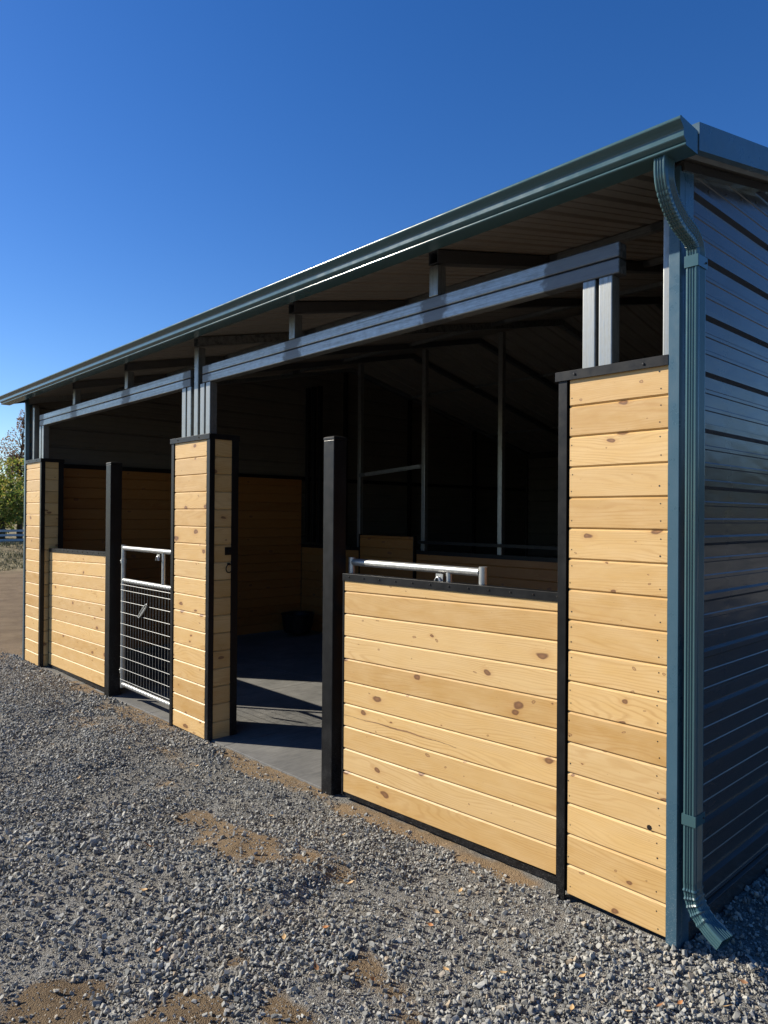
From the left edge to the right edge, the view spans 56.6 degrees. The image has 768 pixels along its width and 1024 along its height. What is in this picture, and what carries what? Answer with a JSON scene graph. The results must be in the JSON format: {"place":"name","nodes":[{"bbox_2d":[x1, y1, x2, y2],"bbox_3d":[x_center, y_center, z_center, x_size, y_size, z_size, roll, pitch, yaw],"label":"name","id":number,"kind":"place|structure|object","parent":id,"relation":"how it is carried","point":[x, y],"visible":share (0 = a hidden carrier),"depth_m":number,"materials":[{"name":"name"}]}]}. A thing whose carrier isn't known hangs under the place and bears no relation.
{"place":"outdoors","nodes":[
{"label":"outdoors","id":0,"kind":"place"},
{"bbox_2d":[0,541,23,570],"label":"dry grass","id":1,"kind":"structure","parent":0,"point":[9,544],"depth_m":25.93,"materials":[{"name":"beige plant"}]},
{"bbox_2d":[0,522,767,1023],"bbox_3d":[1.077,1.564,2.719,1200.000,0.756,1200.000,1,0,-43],"label":"ground","id":2,"kind":"structure","parent":0,"point":[12,634],"depth_m":2.93,"materials":[{"name":"grey gravel"}]},
{"bbox_2d":[0,456,23,538],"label":"tree","id":3,"kind":"object","parent":2,"relation":"on","point":[11,496],"visible":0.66,"depth_m":34.11,"materials":[{"name":"green plant"}]},
{"bbox_2d":[0,529,23,540],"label":"rail fence","id":4,"kind":"object","parent":2,"relation":"on","point":[21,530],"depth_m":31.89,"materials":[{"name":"blue metal"}]},
{"bbox_2d":[0,409,24,538],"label":"tree","id":5,"kind":"object","parent":2,"relation":"on","point":[18,456],"visible":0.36,"depth_m":36.37,"materials":[{"name":"green plant"}]},
{"bbox_2d":[125,654,259,683],"bbox_3d":[-2.514,1.749,8.065,1.830,0.020,1.220,1,-1,-43],"label":"rubber mat","id":6,"kind":"object","parent":2,"relation":"on","point":[145,661],"visible":0.35,"depth_m":7.98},
{"bbox_2d":[95,664,319,713],"bbox_3d":[-1.733,1.731,7.120,1.830,0.020,1.220,1,-1,-43],"label":"rubber mat","id":7,"kind":"object","parent":2,"relation":"on","point":[253,678],"visible":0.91,"depth_m":7.12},
{"bbox_2d":[150,680,321,746],"bbox_3d":[-0.900,1.714,6.225,1.830,0.020,1.220,1,-1,-43],"label":"rubber mat","id":8,"kind":"object","parent":2,"relation":"on","point":[266,713],"visible":0.62,"depth_m":6.07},
{"bbox_2d":[225,722,321,788],"bbox_3d":[-0.067,1.696,5.330,1.830,0.020,1.220,1,-1,-43],"label":"rubber mat","id":9,"kind":"object","parent":2,"relation":"on","point":[296,753],"visible":0.26,"depth_m":5.02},
{"bbox_2d":[281,611,314,633],"bbox_3d":[-1.264,1.615,10.445,0.500,0.270,0.500,1,0,-43],"label":"feed tub","id":10,"kind":"object","parent":2,"relation":"on","point":[297,622],"visible":1,"depth_m":10.27,"materials":[{"name":"black metal"}]},
{"bbox_2d":[0,115,767,952],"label":"horse barn","id":11,"kind":"structure","parent":2,"relation":"on","point":[478,487],"depth_m":3.75,"materials":[{"name":"paint"}]},
{"bbox_2d":[358,534,416,578],"bbox_3d":[0.029,1.051,9.701,0.050,1.480,1.100,1,0,-43],"label":"stall door","id":12,"kind":"structure","parent":11,"relation":"in","point":[371,547],"depth_m":9.66,"materials":[{"name":"brown wood"}]},
{"bbox_2d":[0,0,767,504],"label":"sky","id":13,"kind":"structure","parent":0,"point":[164,163],"materials":[{"name":"blue"}]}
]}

